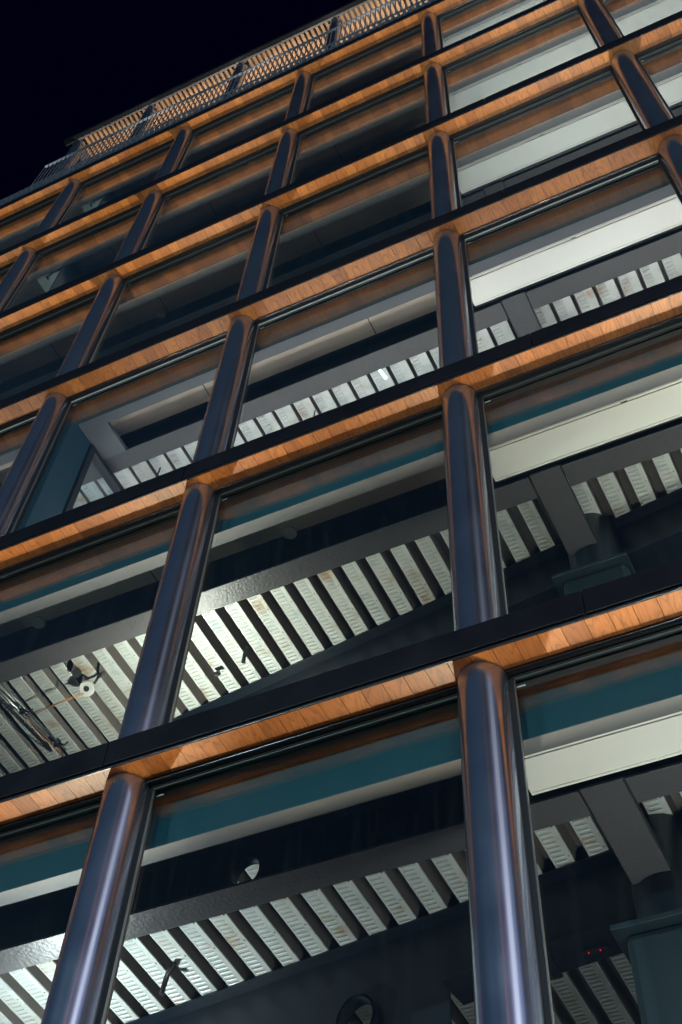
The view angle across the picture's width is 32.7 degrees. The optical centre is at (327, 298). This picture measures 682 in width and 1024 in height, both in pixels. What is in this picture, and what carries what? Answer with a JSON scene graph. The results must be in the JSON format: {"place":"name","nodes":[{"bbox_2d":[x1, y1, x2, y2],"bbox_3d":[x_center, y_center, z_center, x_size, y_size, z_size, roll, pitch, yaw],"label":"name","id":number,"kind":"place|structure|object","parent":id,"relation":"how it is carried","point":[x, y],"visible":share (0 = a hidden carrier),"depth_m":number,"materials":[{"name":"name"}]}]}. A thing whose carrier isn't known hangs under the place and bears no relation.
{"place":"outdoors","nodes":[
{"label":"outdoors","id":0,"kind":"place"},
{"bbox_2d":[0,0,352,200],"label":"sky","id":1,"kind":"structure","parent":0,"point":[67,67],"materials":[{"name":"black"}]},
{"bbox_2d":[0,0,681,1023],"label":"office building","id":2,"kind":"structure","parent":0,"point":[416,758],"depth_m":13.04,"materials":[{"name":"black metal"}]},
{"bbox_2d":[0,261,14,273],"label":"window","id":3,"kind":"structure","parent":2,"relation":"in","point":[5,268],"depth_m":25.72,"materials":[{"name":"black metal"}]},
{"bbox_2d":[0,409,39,433],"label":"window","id":4,"kind":"structure","parent":2,"relation":"in","point":[31,416],"depth_m":17.86,"materials":[{"name":"black metal"}]},
{"bbox_2d":[0,191,61,225],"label":"window","id":5,"kind":"structure","parent":2,"relation":"in","point":[55,196],"depth_m":29.44,"materials":[{"name":"black metal"}]},
{"bbox_2d":[0,684,65,753],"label":"hanger rods","id":6,"kind":"object","parent":2,"relation":"attached to","point":[29,720],"visible":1,"depth_m":15.15,"materials":[{"name":"metal"}]},
{"bbox_2d":[18,705,32,714],"bbox_3d":[-3.917,5.348,15.085,0.200,0.122,0.079,-1,-62,4],"label":"rod clamp","id":7,"kind":"object","parent":6,"relation":"attached to","point":[22,711],"visible":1,"depth_m":15.05,"materials":[{"name":"black plastic"}]},
{"bbox_2d":[54,738,68,747],"bbox_3d":[-3.518,5.874,15.338,0.200,0.122,0.079,-1,-62,4],"label":"rod clamp","id":8,"kind":"object","parent":6,"relation":"attached to","point":[58,743],"visible":1,"depth_m":15.31,"materials":[{"name":"black plastic"}]},
{"bbox_2d":[32,616,45,628],"bbox_3d":[-3.614,4.046,14.513,0.169,0.039,0.169,-22,-66,15],"label":"ceiling cap","id":9,"kind":"object","parent":2,"relation":"attached to","point":[38,622],"visible":1,"depth_m":14.49,"materials":[{"name":"grey"}]},
{"bbox_2d":[0,289,99,339],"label":"window","id":10,"kind":"structure","parent":2,"relation":"in","point":[92,295],"depth_m":21.58,"materials":[{"name":"black metal"}]},
{"bbox_2d":[0,794,101,837],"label":"window","id":11,"kind":"structure","parent":2,"relation":"in","point":[92,803],"depth_m":10.01,"materials":[{"name":"black metal"}]},
{"bbox_2d":[1,203,142,311],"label":"window","id":12,"kind":"structure","parent":2,"relation":"in","point":[136,208],"depth_m":25.09,"materials":[{"name":"black metal"}]},
{"bbox_2d":[72,668,104,696],"bbox_3d":[-3.061,4.891,14.789,0.422,0.286,0.257,5,-62,1],"label":"pulley","id":13,"kind":"object","parent":2,"relation":"attached to","point":[86,688],"visible":1,"depth_m":14.74,"materials":[{"name":"grey plastic"}]},
{"bbox_2d":[24,693,83,751],"bbox_3d":[-3.590,5.393,14.965,0.611,0.112,1.269,20,-63,-7],"label":"cord","id":14,"kind":"object","parent":13,"relation":"attached to","point":[45,709],"visible":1,"depth_m":14.92,"materials":[{"name":"brown plastic"}]},
{"bbox_2d":[0,501,181,579],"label":"window","id":15,"kind":"structure","parent":2,"relation":"in","point":[169,511],"depth_m":13.72,"materials":[{"name":"black metal"}]},
{"bbox_2d":[62,444,123,512],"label":"internal window","id":16,"kind":"structure","parent":2,"relation":"in","point":[92,455],"depth_m":17.31,"materials":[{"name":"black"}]},
{"bbox_2d":[57,138,174,224],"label":"window","id":17,"kind":"structure","parent":2,"relation":"in","point":[167,144],"depth_m":28.64,"materials":[{"name":"black metal"}]},
{"bbox_2d":[8,331,226,533],"bbox_3d":[-2.767,1.891,15.674,3.017,3.739,0.133,-22,-66,15],"label":"window","id":18,"kind":"structure","parent":2,"relation":"in","point":[220,338],"depth_m":17.15,"materials":[{"name":"black metal"}]},
{"bbox_2d":[159,961,176,995],"bbox_3d":[-1.513,6.429,10.984,0.057,0.227,0.220,28,-64,-11],"label":"conduit stub","id":19,"kind":"object","parent":2,"relation":"hanging from","point":[171,968],"visible":1,"depth_m":11.00,"materials":[{"name":"black plastic"}]},
{"bbox_2d":[87,219,257,363],"bbox_3d":[-2.541,0.023,19.204,3.017,3.739,0.133,-22,-66,15],"label":"window","id":20,"kind":"structure","parent":2,"relation":"in","point":[250,226],"depth_m":20.72,"materials":[{"name":"black metal"}]},
{"bbox_2d":[139,141,278,250],"bbox_3d":[-2.315,-1.845,22.734,3.017,3.739,0.133,-22,-66,15],"label":"window","id":21,"kind":"structure","parent":2,"relation":"in","point":[271,147],"depth_m":24.27,"materials":[{"name":"black metal"}]},
{"bbox_2d":[212,671,220,677],"bbox_3d":[-1.403,4.729,14.620,0.111,0.077,0.058,-22,-66,15],"label":"conduit stub","id":22,"kind":"object","parent":2,"relation":"attached to","point":[216,674],"visible":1,"depth_m":14.60,"materials":[{"name":"black plastic"}]},
{"bbox_2d":[0,0,435,205],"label":"ledge","id":23,"kind":"object","parent":2,"relation":"on","point":[105,153],"visible":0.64,"depth_m":28.94,"materials":[{"name":"wood"}]},
{"bbox_2d":[30,0,425,185],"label":"roof railing","id":24,"kind":"object","parent":23,"relation":"on","point":[215,85],"visible":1,"depth_m":30.02,"materials":[{"name":"brown metal"}]},
{"bbox_2d":[177,82,294,169],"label":"window","id":25,"kind":"structure","parent":2,"relation":"in","point":[287,88],"depth_m":27.83,"materials":[{"name":"black metal"}]},
{"bbox_2d":[241,646,248,663],"bbox_3d":[-1.031,4.428,14.474,0.056,0.184,0.148,15,-62,-4],"label":"conduit stub","id":26,"kind":"object","parent":2,"relation":"attached to","point":[244,654],"visible":1,"depth_m":14.48,"materials":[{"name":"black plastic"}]},
{"bbox_2d":[96,685,475,1023],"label":"window","id":27,"kind":"structure","parent":2,"relation":"in","point":[450,693],"depth_m":9.27,"materials":[{"name":"black metal"}]},
{"bbox_2d":[283,526,296,538],"bbox_3d":[-0.446,2.743,13.620,0.169,0.039,0.169,-22,-66,15],"label":"ceiling cap","id":28,"kind":"object","parent":2,"relation":"attached to","point":[289,532],"visible":1,"depth_m":13.60,"materials":[{"name":"grey"}]},
{"bbox_2d":[165,404,453,723],"bbox_3d":[-0.105,2.570,11.331,3.017,3.739,0.133,-22,-66,15],"label":"window","id":29,"kind":"structure","parent":2,"relation":"in","point":[436,411],"depth_m":12.75,"materials":[{"name":"black metal"}]},
{"bbox_2d":[227,246,439,449],"bbox_3d":[0.121,0.702,14.861,3.017,3.739,0.133,-22,-66,15],"label":"window","id":30,"kind":"structure","parent":2,"relation":"in","point":[426,253],"depth_m":16.35,"materials":[{"name":"black metal"}]},
{"bbox_2d":[264,145,431,289],"bbox_3d":[0.347,-1.165,18.390,3.017,3.739,0.133,-22,-66,15],"label":"window","id":31,"kind":"structure","parent":2,"relation":"in","point":[422,151],"depth_m":19.91,"materials":[{"name":"black metal"}]},
{"bbox_2d":[288,75,425,184],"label":"window","id":32,"kind":"structure","parent":2,"relation":"in","point":[416,81],"depth_m":23.47,"materials":[{"name":"black metal"}]},
{"bbox_2d":[305,23,422,110],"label":"window","id":33,"kind":"structure","parent":2,"relation":"in","point":[416,28],"depth_m":27.01,"materials":[{"name":"black metal"}]},
{"bbox_2d":[378,369,386,378],"bbox_3d":[0.797,1.053,17.091,0.043,0.196,0.224,-30,-68,18],"label":"hanging lamp","id":34,"kind":"object","parent":2,"relation":"hanging from","point":[382,374],"visible":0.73,"depth_m":17.01,"materials":[{"name":"white plastic"}]},
{"bbox_2d":[437,0,482,47],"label":"window","id":35,"kind":"structure","parent":2,"relation":"in","point":[469,3],"depth_m":26.44,"materials":[{"name":"black metal"}]},
{"bbox_2d":[442,5,599,113],"bbox_3d":[3.461,-4.221,21.107,3.017,3.739,0.133,-22,-66,15],"label":"window","id":36,"kind":"structure","parent":2,"relation":"in","point":[575,9],"depth_m":22.63,"materials":[{"name":"black metal"}]},
{"bbox_2d":[449,65,644,207],"bbox_3d":[3.235,-2.354,17.577,3.017,3.739,0.133,-22,-66,15],"label":"window","id":37,"kind":"structure","parent":2,"relation":"in","point":[607,70],"depth_m":19.08,"materials":[{"name":"black metal"}]},
{"bbox_2d":[547,951,562,979],"bbox_3d":[1.734,5.623,9.715,0.370,0.053,0.360,-22,-66,15],"label":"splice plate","id":38,"kind":"object","parent":2,"relation":"attached to","point":[555,972],"visible":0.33,"depth_m":9.70,"materials":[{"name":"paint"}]},
{"bbox_2d":[460,153,681,354],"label":"window","id":39,"kind":"structure","parent":2,"relation":"in","point":[654,159],"depth_m":15.54,"materials":[{"name":"black metal"}]},
{"bbox_2d":[476,314,681,615],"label":"window","id":40,"kind":"structure","parent":2,"relation":"in","point":[674,322],"depth_m":12.07,"materials":[{"name":"black metal"}]},
{"bbox_2d":[505,615,681,1023],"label":"window","id":41,"kind":"structure","parent":2,"relation":"in","point":[673,625],"depth_m":8.61,"materials":[{"name":"black metal"}]},
{"bbox_2d":[579,943,609,955],"bbox_3d":[2.196,5.368,9.565,0.240,0.028,0.060,-22,-66,15],"label":"detector","id":42,"kind":"object","parent":2,"relation":"attached to","point":[594,949],"visible":1,"depth_m":9.56,"materials":[{"name":"black plastic"}]},
{"bbox_2d":[600,0,623,36],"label":"window","id":43,"kind":"structure","parent":2,"relation":"in","point":[606,9],"depth_m":20.99,"materials":[{"name":"black metal"}]},
{"bbox_2d":[634,34,681,117],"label":"window","id":44,"kind":"structure","parent":2,"relation":"in","point":[675,40],"depth_m":18.59,"materials":[{"name":"black metal"}]}
]}

